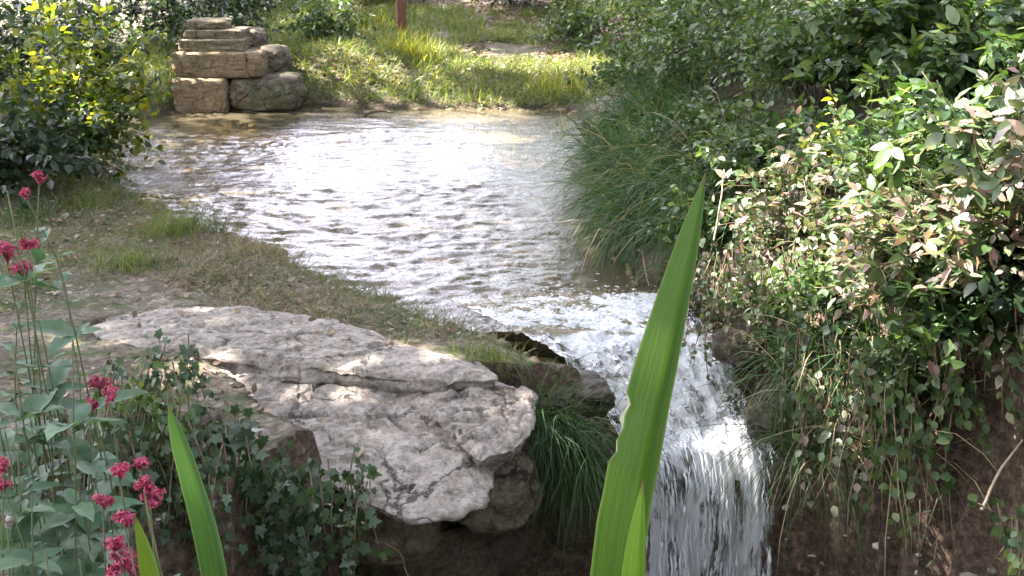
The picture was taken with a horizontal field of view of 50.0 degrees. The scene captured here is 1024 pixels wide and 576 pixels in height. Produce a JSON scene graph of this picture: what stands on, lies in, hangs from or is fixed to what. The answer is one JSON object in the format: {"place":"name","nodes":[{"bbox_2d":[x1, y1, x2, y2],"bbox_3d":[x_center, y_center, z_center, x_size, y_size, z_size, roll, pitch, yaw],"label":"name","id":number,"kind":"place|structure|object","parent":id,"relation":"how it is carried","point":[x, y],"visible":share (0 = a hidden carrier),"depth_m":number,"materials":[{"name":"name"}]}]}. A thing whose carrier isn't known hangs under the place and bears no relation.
{"place":"outdoors","nodes":[
{"label":"outdoors","id":0,"kind":"place"},
{"bbox_2d":[101,107,611,331],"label":"stream water","id":1,"kind":"structure","parent":0,"point":[327,129],"depth_m":5.84,"materials":[{"name":"grey liquid"}]},
{"bbox_2d":[0,0,1023,575],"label":"ground","id":2,"kind":"structure","parent":0,"point":[976,544],"depth_m":3.25,"materials":[{"name":"soil"}]},
{"bbox_2d":[0,448,63,575],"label":"red valerian","id":3,"kind":"object","parent":2,"relation":"on","point":[19,560],"visible":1,"depth_m":1.35,"materials":[{"name":"green plant"}]},
{"bbox_2d":[0,186,70,227],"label":"grass tuft","id":4,"kind":"object","parent":2,"relation":"on","point":[20,217],"visible":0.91,"depth_m":4.24,"materials":[{"name":"green plant"}]},
{"bbox_2d":[0,170,91,497],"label":"red valerian","id":5,"kind":"object","parent":2,"relation":"on","point":[38,255],"visible":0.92,"depth_m":1.92,"materials":[{"name":"green plant"}]},
{"bbox_2d":[0,82,104,210],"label":"bush","id":6,"kind":"object","parent":2,"relation":"on","point":[43,152],"visible":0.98,"depth_m":4.56,"materials":[{"name":"green plant"}]},
{"bbox_2d":[0,0,105,122],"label":"bush","id":7,"kind":"object","parent":2,"relation":"on","point":[9,39],"visible":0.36,"depth_m":5.97,"materials":[{"name":"green plant"}]},
{"bbox_2d":[0,380,137,564],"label":"ivy plant","id":8,"kind":"object","parent":2,"relation":"on","point":[105,427],"visible":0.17,"depth_m":1.90,"materials":[{"name":"green plant"}]},
{"bbox_2d":[0,190,148,575],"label":"red valerian","id":9,"kind":"object","parent":2,"relation":"on","point":[53,530],"visible":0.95,"depth_m":1.49,"materials":[{"name":"green plant"}]},
{"bbox_2d":[8,82,141,184],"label":"bush","id":10,"kind":"object","parent":2,"relation":"on","point":[109,143],"visible":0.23,"depth_m":5.08,"materials":[{"name":"green plant"}]},
{"bbox_2d":[0,0,149,83],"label":"bush","id":11,"kind":"object","parent":2,"relation":"on","point":[4,2],"visible":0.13,"depth_m":7.34,"materials":[{"name":"green plant"}]},
{"bbox_2d":[43,175,129,211],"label":"grass tuft","id":12,"kind":"object","parent":2,"relation":"on","point":[83,198],"visible":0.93,"depth_m":4.50,"materials":[{"name":"green plant"}]},
{"bbox_2d":[47,374,128,571],"bbox_3d":[-0.618,0.789,1.717,0.185,1.398,0.191,-12,22,-33],"label":"red valerian","id":13,"kind":"object","parent":2,"relation":"on","point":[99,384],"visible":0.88,"depth_m":1.53,"materials":[{"name":"green plant"}]},
{"bbox_2d":[0,0,178,181],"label":"bush","id":14,"kind":"object","parent":2,"relation":"on","point":[93,90],"visible":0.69,"depth_m":5.12,"materials":[{"name":"green plant"}]},
{"bbox_2d":[18,0,172,97],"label":"bush","id":15,"kind":"object","parent":2,"relation":"on","point":[118,26],"visible":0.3,"depth_m":7.26,"materials":[{"name":"green plant"}]},
{"bbox_2d":[6,389,230,489],"bbox_3d":[-0.784,0.401,2.260,0.467,0.368,0.337,0,18,0],"label":"rock","id":16,"kind":"object","parent":2,"relation":"on","point":[214,414],"visible":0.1,"depth_m":2.22,"materials":[{"name":"grey stone"}]},
{"bbox_2d":[180,396,276,536],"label":"ivy plant","id":17,"kind":"object","parent":16,"relation":"on","point":[248,444],"visible":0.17,"depth_m":2.17,"materials":[{"name":"green plant"}]},
{"bbox_2d":[82,235,164,276],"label":"grass tuft","id":18,"kind":"object","parent":2,"relation":"on","point":[121,263],"visible":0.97,"depth_m":3.63,"materials":[{"name":"green plant"}]},
{"bbox_2d":[79,457,179,575],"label":"red valerian","id":19,"kind":"object","parent":2,"relation":"on","point":[116,544],"visible":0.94,"depth_m":1.30,"materials":[{"name":"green plant"}]},
{"bbox_2d":[92,357,195,541],"bbox_3d":[-0.748,0.382,2.134,0.398,0.499,0.183,16,24,40],"label":"ivy plant","id":20,"kind":"object","parent":2,"relation":"on","point":[157,407],"visible":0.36,"depth_m":2.05,"materials":[{"name":"green plant"}]},
{"bbox_2d":[92,328,218,402],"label":"ivy plant","id":21,"kind":"object","parent":2,"relation":"on","point":[187,374],"visible":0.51,"depth_m":2.36,"materials":[{"name":"green plant"}]},
{"bbox_2d":[72,418,247,575],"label":"ivy plant","id":22,"kind":"object","parent":2,"relation":"on","point":[210,462],"visible":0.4,"depth_m":2.01,"materials":[{"name":"green plant"}]},
{"bbox_2d":[96,0,236,51],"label":"bush","id":23,"kind":"object","parent":2,"relation":"on","point":[136,8],"visible":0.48,"depth_m":8.91,"materials":[{"name":"green plant"}]},
{"bbox_2d":[118,197,220,240],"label":"grass tuft","id":24,"kind":"object","parent":2,"relation":"on","point":[172,228],"visible":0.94,"depth_m":4.07,"materials":[{"name":"green plant"}]},
{"bbox_2d":[134,405,226,575],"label":"iris plant","id":25,"kind":"object","parent":2,"relation":"on","point":[209,549],"visible":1,"depth_m":1.10,"materials":[{"name":"green plant"}]},
{"bbox_2d":[155,0,284,62],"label":"bush","id":26,"kind":"object","parent":2,"relation":"on","point":[235,15],"visible":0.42,"depth_m":8.06,"materials":[{"name":"green plant"}]},
{"bbox_2d":[171,17,308,113],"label":"stone pier","id":27,"kind":"structure","parent":2,"relation":"on","point":[220,65],"depth_m":7.31,"materials":[{"name":"stone"}]},
{"bbox_2d":[125,225,386,327],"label":"dry grass","id":28,"kind":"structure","parent":2,"relation":"on","point":[219,276],"depth_m":3.53,"materials":[{"name":"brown plant"}]},
{"bbox_2d":[0,147,514,345],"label":"bank grass","id":29,"kind":"structure","parent":2,"relation":"on","point":[368,295],"depth_m":3.67,"materials":[{"name":"green plant"}]},
{"bbox_2d":[220,433,335,575],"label":"ivy plant","id":30,"kind":"object","parent":2,"relation":"on","point":[276,516],"visible":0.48,"depth_m":2.18,"materials":[{"name":"green plant"}]},
{"bbox_2d":[256,0,359,22],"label":"grass tuft","id":31,"kind":"object","parent":2,"relation":"on","point":[285,11],"visible":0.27,"depth_m":10.62,"materials":[{"name":"green plant"}]},
{"bbox_2d":[275,0,379,45],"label":"bush","id":32,"kind":"object","parent":2,"relation":"on","point":[322,27],"visible":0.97,"depth_m":8.96,"materials":[{"name":"green plant"}]},
{"bbox_2d":[267,446,393,575],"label":"ivy plant","id":33,"kind":"object","parent":2,"relation":"on","point":[350,539],"visible":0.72,"depth_m":2.19,"materials":[{"name":"green plant"}]},
{"bbox_2d":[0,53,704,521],"bbox_3d":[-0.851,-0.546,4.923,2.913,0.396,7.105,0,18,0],"label":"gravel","id":34,"kind":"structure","parent":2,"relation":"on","point":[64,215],"depth_m":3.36,"materials":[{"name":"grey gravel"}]},
{"bbox_2d":[70,0,649,109],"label":"grass","id":35,"kind":"structure","parent":2,"relation":"on","point":[412,13],"depth_m":8.30,"materials":[{"name":"green plant"}]},
{"bbox_2d":[330,494,441,565],"bbox_3d":[-0.304,0.553,2.574,0.294,0.202,0.227,0,18,0],"label":"rock","id":36,"kind":"object","parent":2,"relation":"on","point":[409,543],"visible":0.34,"depth_m":2.49,"materials":[{"name":"stone"}]},
{"bbox_2d":[214,365,497,524],"bbox_3d":[-0.507,0.294,2.783,0.458,0.195,1.315,-16,24,-40],"label":"rock slab","id":37,"kind":"object","parent":36,"relation":"on","point":[434,475],"visible":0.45,"depth_m":2.52,"materials":[{"name":"grey stone"}]},
{"bbox_2d":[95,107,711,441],"bbox_3d":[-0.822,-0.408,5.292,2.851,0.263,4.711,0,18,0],"label":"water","id":38,"kind":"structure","parent":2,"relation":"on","point":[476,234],"depth_m":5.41,"materials":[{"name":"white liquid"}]},
{"bbox_2d":[370,20,454,65],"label":"grass tuft","id":39,"kind":"object","parent":2,"relation":"on","point":[417,47],"visible":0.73,"depth_m":8.40,"materials":[{"name":"green plant"}]},
{"bbox_2d":[368,521,531,575],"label":"rock","id":40,"kind":"object","parent":2,"relation":"on","point":[458,549],"visible":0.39,"depth_m":2.68,"materials":[{"name":"stone"}]},
{"bbox_2d":[443,328,535,387],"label":"grass tuft","id":41,"kind":"object","parent":2,"relation":"on","point":[498,357],"visible":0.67,"depth_m":2.89,"materials":[{"name":"green plant"}]},
{"bbox_2d":[457,442,544,534],"bbox_3d":[-0.064,0.472,2.692,0.289,0.255,0.273,0,18,0],"label":"rock","id":42,"kind":"object","parent":2,"relation":"on","point":[514,493],"visible":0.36,"depth_m":2.58,"materials":[{"name":"grey stone"}]},
{"bbox_2d":[391,381,537,469],"bbox_3d":[-0.115,0.323,2.713,0.288,0.167,0.552,-13,22,-34],"label":"rock slab","id":43,"kind":"object","parent":42,"relation":"on","point":[497,434],"visible":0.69,"depth_m":2.58,"materials":[{"name":"grey stone"}]},
{"bbox_2d":[91,304,497,395],"bbox_3d":[-0.592,0.172,2.980,1.220,0.132,0.389,4,18,13],"label":"rock slab","id":44,"kind":"object","parent":43,"relation":"on","point":[363,357],"visible":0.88,"depth_m":2.86,"materials":[{"name":"grey stone"}]},
{"bbox_2d":[0,0,1021,574],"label":"leaf litter","id":45,"kind":"object","parent":2,"relation":"on","point":[292,278],"visible":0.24,"depth_m":4.65,"materials":[{"name":"brown plant"}]},
{"bbox_2d":[520,60,599,100],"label":"grass tuft","id":46,"kind":"object","parent":2,"relation":"on","point":[553,84],"visible":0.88,"depth_m":7.65,"materials":[{"name":"green plant"}]},
{"bbox_2d":[540,435,609,551],"bbox_3d":[0.180,0.558,3.025,0.208,0.349,0.211,5,19,16],"label":"rock","id":47,"kind":"object","parent":2,"relation":"on","point":[586,536],"visible":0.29,"depth_m":2.95,"materials":[{"name":"stone"}]},
{"bbox_2d":[537,370,615,423],"bbox_3d":[0.167,0.291,2.974,0.221,0.116,0.219,0,18,0],"label":"rock","id":48,"kind":"object","parent":2,"relation":"on","point":[582,384],"visible":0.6,"depth_m":2.90,"materials":[{"name":"grey stone"}]},
{"bbox_2d":[529,0,629,53],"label":"bush","id":49,"kind":"object","parent":2,"relation":"on","point":[572,25],"visible":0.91,"depth_m":9.20,"materials":[{"name":"green plant"}]},
{"bbox_2d":[480,329,706,574],"bbox_3d":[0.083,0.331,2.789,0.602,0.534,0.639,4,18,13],"label":"hanging grass","id":50,"kind":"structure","parent":2,"relation":"on","point":[552,427],"depth_m":2.73,"materials":[{"name":"green plant"}]},
{"bbox_2d":[564,26,666,104],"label":"bush","id":51,"kind":"object","parent":2,"relation":"on","point":[611,53],"visible":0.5,"depth_m":6.38,"materials":[{"name":"green plant"}]},
{"bbox_2d":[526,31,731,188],"bbox_3d":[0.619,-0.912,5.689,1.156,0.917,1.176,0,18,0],"label":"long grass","id":52,"kind":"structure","parent":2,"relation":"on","point":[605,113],"depth_m":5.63,"materials":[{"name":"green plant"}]},
{"bbox_2d":[579,0,708,51],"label":"bush","id":53,"kind":"object","parent":2,"relation":"on","point":[611,24],"visible":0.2,"depth_m":6.61,"materials":[{"name":"green plant"}]},
{"bbox_2d":[590,173,705,575],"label":"iris plant","id":54,"kind":"object","parent":2,"relation":"on","point":[622,527],"visible":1,"depth_m":0.81,"materials":[{"name":"green plant"}]},
{"bbox_2d":[586,0,753,81],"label":"bush","id":55,"kind":"object","parent":2,"relation":"on","point":[669,4],"visible":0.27,"depth_m":5.66,"materials":[{"name":"green plant"}]},
{"bbox_2d":[517,35,828,319],"bbox_3d":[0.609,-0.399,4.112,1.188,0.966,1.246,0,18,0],"label":"long grass","id":56,"kind":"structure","parent":2,"relation":"on","point":[626,211],"depth_m":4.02,"materials":[{"name":"green plant"}]},
{"bbox_2d":[624,6,753,95],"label":"bush","id":57,"kind":"object","parent":2,"relation":"on","point":[674,68],"visible":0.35,"depth_m":5.35,"materials":[{"name":"green plant"}]},
{"bbox_2d":[632,88,754,172],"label":"bush","id":58,"kind":"object","parent":2,"relation":"on","point":[677,121],"visible":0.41,"depth_m":4.21,"materials":[{"name":"green plant"}]},
{"bbox_2d":[652,252,741,318],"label":"bush","id":59,"kind":"object","parent":2,"relation":"on","point":[699,292],"visible":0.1,"depth_m":3.37,"materials":[{"name":"green plant"}]},
{"bbox_2d":[641,173,782,247],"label":"bush","id":60,"kind":"object","parent":2,"relation":"on","point":[724,203],"visible":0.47,"depth_m":3.52,"materials":[{"name":"green plant"}]},
{"bbox_2d":[616,0,812,107],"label":"bush","id":61,"kind":"object","parent":2,"relation":"on","point":[720,10],"visible":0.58,"depth_m":4.77,"materials":[{"name":"green plant"}]},
{"bbox_2d":[674,108,782,199],"bbox_3d":[0.700,-0.378,3.469,0.378,0.374,0.377,0,18,0],"label":"bramble cane","id":62,"kind":"object","parent":2,"relation":"on","point":[732,154],"visible":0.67,"depth_m":3.46,"materials":[{"name":"green plant"}]},
{"bbox_2d":[709,320,771,367],"bbox_3d":[0.669,0.162,3.183,0.181,0.125,0.166,9,20,26],"label":"rock","id":63,"kind":"object","parent":2,"relation":"on","point":[718,342],"visible":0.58,"depth_m":3.14,"materials":[{"name":"grey stone"}]},
{"bbox_2d":[682,237,820,389],"bbox_3d":[0.635,0.066,2.978,0.216,0.516,0.481,-12,22,-34],"label":"ivy plant","id":64,"kind":"object","parent":2,"relation":"on","point":[718,292],"visible":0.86,"depth_m":2.97,"materials":[{"name":"green plant"}]},
{"bbox_2d":[692,260,812,343],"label":"bush","id":65,"kind":"object","parent":2,"relation":"on","point":[739,303],"visible":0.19,"depth_m":3.04,"materials":[{"name":"green plant"}]},
{"bbox_2d":[696,0,814,48],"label":"bush","id":66,"kind":"object","parent":2,"relation":"on","point":[771,6],"visible":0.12,"depth_m":5.47,"materials":[{"name":"green plant"}]},
{"bbox_2d":[682,92,830,193],"bbox_3d":[0.838,-0.491,3.670,0.516,0.303,0.533,0,18,0],"label":"bush","id":67,"kind":"object","parent":2,"relation":"on","point":[769,128],"visible":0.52,"depth_m":3.67,"materials":[{"name":"green plant"}]},
{"bbox_2d":[704,183,826,269],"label":"bush","id":68,"kind":"object","parent":2,"relation":"on","point":[765,234],"visible":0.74,"depth_m":3.21,"materials":[{"name":"green plant"}]},
{"bbox_2d":[743,384,798,445],"bbox_3d":[0.734,0.349,3.040,0.199,0.162,0.200,-14,22,-36],"label":"rock","id":69,"kind":"object","parent":2,"relation":"on","point":[754,418],"visible":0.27,"depth_m":2.98,"materials":[{"name":"grey stone"}]},
{"bbox_2d":[686,0,886,108],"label":"bush","id":70,"kind":"object","parent":2,"relation":"on","point":[781,33],"visible":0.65,"depth_m":4.04,"materials":[{"name":"green plant"}]},
{"bbox_2d":[715,106,861,264],"bbox_3d":[0.798,-0.262,3.019,0.424,0.443,0.378,15,24,39],"label":"bramble cane","id":71,"kind":"object","parent":2,"relation":"on","point":[791,187],"visible":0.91,"depth_m":3.04,"materials":[{"name":"green plant"}]},
{"bbox_2d":[743,249,877,334],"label":"bush","id":72,"kind":"object","parent":2,"relation":"on","point":[810,281],"visible":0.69,"depth_m":2.76,"materials":[{"name":"green plant"}]},
{"bbox_2d":[664,288,964,575],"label":"hanging grass","id":73,"kind":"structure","parent":2,"relation":"on","point":[825,453],"depth_m":2.65,"materials":[{"name":"green plant"}]},
{"bbox_2d":[781,84,853,208],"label":"shrub","id":74,"kind":"object","parent":2,"relation":"on","point":[813,136],"visible":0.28,"depth_m":3.27,"materials":[{"name":"green plant"}]},
{"bbox_2d":[741,96,897,190],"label":"bush","id":75,"kind":"object","parent":2,"relation":"on","point":[808,119],"visible":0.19,"depth_m":3.41,"materials":[{"name":"green plant"}]},
{"bbox_2d":[772,180,869,274],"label":"bush","id":76,"kind":"object","parent":2,"relation":"on","point":[807,223],"visible":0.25,"depth_m":2.90,"materials":[{"name":"green plant"}]},
{"bbox_2d":[684,243,973,468],"bbox_3d":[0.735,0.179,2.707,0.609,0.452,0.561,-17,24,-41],"label":"hanging grass","id":77,"kind":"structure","parent":2,"relation":"on","point":[778,371],"depth_m":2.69,"materials":[{"name":"green plant"}]},
{"bbox_2d":[768,0,893,98],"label":"bramble","id":78,"kind":"object","parent":2,"relation":"on","point":[848,45],"visible":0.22,"depth_m":4.06,"materials":[{"name":"green plant"}]},
{"bbox_2d":[788,310,878,385],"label":"bush","id":79,"kind":"object","parent":2,"relation":"on","point":[852,325],"visible":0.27,"depth_m":2.67,"materials":[{"name":"green plant"}]},
{"bbox_2d":[776,308,905,469],"bbox_3d":[0.763,0.241,2.583,0.197,0.441,0.362,-13,22,-35],"label":"ivy plant","id":80,"kind":"object","parent":2,"relation":"on","point":[826,330],"visible":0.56,"depth_m":2.59,"materials":[{"name":"green plant"}]},
{"bbox_2d":[789,348,897,523],"bbox_3d":[0.762,0.344,2.519,0.163,0.416,0.279,-16,24,-39],"label":"ivy plant","id":81,"kind":"object","parent":2,"relation":"on","point":[862,477],"visible":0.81,"depth_m":2.50,"materials":[{"name":"green plant"}]},
{"bbox_2d":[796,132,937,229],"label":"bramble","id":82,"kind":"object","parent":2,"relation":"on","point":[909,182],"visible":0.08,"depth_m":2.84,"materials":[{"name":"green plant"}]},
{"bbox_2d":[729,376,1008,563],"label":"hanging grass","id":83,"kind":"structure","parent":2,"relation":"on","point":[920,466],"depth_m":2.39,"materials":[{"name":"green plant"}]},
{"bbox_2d":[812,72,942,217],"bbox_3d":[0.923,-0.322,2.825,0.471,0.488,0.337,-6,19,-18],"label":"bramble cane","id":84,"kind":"object","parent":2,"relation":"on","point":[881,129],"visible":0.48,"depth_m":2.78,"materials":[{"name":"green plant"}]},
{"bbox_2d":[810,232,955,324],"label":"bush","id":85,"kind":"object","parent":2,"relation":"on","point":[870,291],"visible":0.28,"depth_m":2.47,"materials":[{"name":"green plant"}]},
{"bbox_2d":[824,84,962,197],"bbox_3d":[1.117,-0.377,3.060,0.497,0.348,0.512,7,19,21],"label":"bramble","id":86,"kind":"object","parent":2,"relation":"on","point":[857,144],"visible":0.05,"depth_m":3.09,"materials":[{"name":"green plant"}]},
{"bbox_2d":[831,154,958,319],"bbox_3d":[0.835,-0.095,2.370,0.428,0.386,0.291,-15,23,-38],"label":"bramble cane","id":87,"kind":"object","parent":2,"relation":"on","point":[897,258],"visible":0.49,"depth_m":2.33,"materials":[{"name":"green plant"}]},
{"bbox_2d":[782,0,1013,82],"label":"bramble","id":88,"kind":"object","parent":2,"relation":"on","point":[886,18],"visible":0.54,"depth_m":3.58,"materials":[{"name":"green plant"}]},
{"bbox_2d":[867,379,948,548],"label":"ivy plant","id":89,"kind":"object","parent":2,"relation":"on","point":[890,406],"visible":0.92,"depth_m":2.35,"materials":[{"name":"green plant"}]},
{"bbox_2d":[825,174,991,312],"bbox_3d":[0.902,-0.115,2.384,0.452,0.237,0.456,0,18,0],"label":"bramble","id":90,"kind":"object","parent":2,"relation":"on","point":[884,200],"visible":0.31,"depth_m":2.37,"materials":[{"name":"green plant"}]},
{"bbox_2d":[836,313,984,403],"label":"bush","id":91,"kind":"object","parent":2,"relation":"on","point":[886,350],"visible":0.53,"depth_m":2.42,"materials":[{"name":"green plant"}]},
{"bbox_2d":[842,348,991,489],"bbox_3d":[0.888,0.294,2.403,0.216,0.370,0.291,-4,18,-12],"label":"ivy plant","id":92,"kind":"object","parent":2,"relation":"on","point":[940,411],"visible":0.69,"depth_m":2.33,"materials":[{"name":"green plant"}]},
{"bbox_2d":[825,0,1020,113],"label":"bramble","id":93,"kind":"object","parent":2,"relation":"on","point":[910,62],"visible":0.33,"depth_m":3.35,"materials":[{"name":"green plant"}]},
{"bbox_2d":[917,494,942,568],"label":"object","id":94,"kind":"object","parent":2,"relation":"on","point":[936,541],"visible":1,"depth_m":2.21,"materials":[{"name":"plant"}]},
{"bbox_2d":[866,60,1019,214],"bbox_3d":[0.925,-0.253,2.299,0.337,0.420,0.334,0,18,0],"label":"bramble cane","id":95,"kind":"object","parent":2,"relation":"on","point":[943,111],"visible":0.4,"depth_m":2.29,"materials":[{"name":"green plant"}]},
{"bbox_2d":[869,240,1023,372],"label":"bush","id":96,"kind":"object","parent":2,"relation":"on","point":[933,326],"visible":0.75,"depth_m":2.24,"materials":[{"name":"green plant"}]},
{"bbox_2d":[889,156,1023,288],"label":"bramble","id":97,"kind":"object","parent":2,"relation":"on","point":[971,228],"visible":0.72,"depth_m":2.10,"materials":[{"name":"green plant"}]},
{"bbox_2d":[891,80,1023,177],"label":"bramble","id":98,"kind":"object","parent":2,"relation":"on","point":[998,91],"depth_m":2.83,"materials":[{"name":"green plant"}]},
{"bbox_2d":[899,308,1023,438],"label":"ivy plant","id":99,"kind":"object","parent":2,"relation":"on","point":[1010,357],"visible":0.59,"depth_m":2.20,"materials":[{"name":"green plant"}]},
{"bbox_2d":[914,0,1023,97],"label":"bramble","id":100,"kind":"object","parent":2,"relation":"on","point":[997,47],"visible":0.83,"depth_m":3.19,"materials":[{"name":"green plant"}]},
{"bbox_2d":[917,51,1023,236],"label":"bramble cane","id":101,"kind":"object","parent":2,"relation":"on","point":[999,154],"visible":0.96,"depth_m":2.01,"materials":[{"name":"green plant"}]},
{"bbox_2d":[933,216,1023,321],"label":"bush","id":102,"kind":"object","parent":2,"relation":"on","point":[997,288],"visible":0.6,"depth_m":2.07,"materials":[{"name":"green plant"}]},
{"bbox_2d":[967,493,1023,575],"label":"ivy plant","id":103,"kind":"object","parent":2,"relation":"on","point":[1012,539],"visible":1,"depth_m":2.03,"materials":[{"name":"green plant"}]},
{"bbox_2d":[442,288,775,575],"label":"falling water","id":104,"kind":"structure","parent":0,"point":[589,344],"depth_m":3.14,"materials":[{"name":"white liquid"}]},
{"bbox_2d":[419,269,777,575],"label":"white water spray","id":105,"kind":"object","parent":104,"relation":"on","point":[689,544],"visible":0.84,"depth_m":3.03,"materials":[{"name":"white liquid"}]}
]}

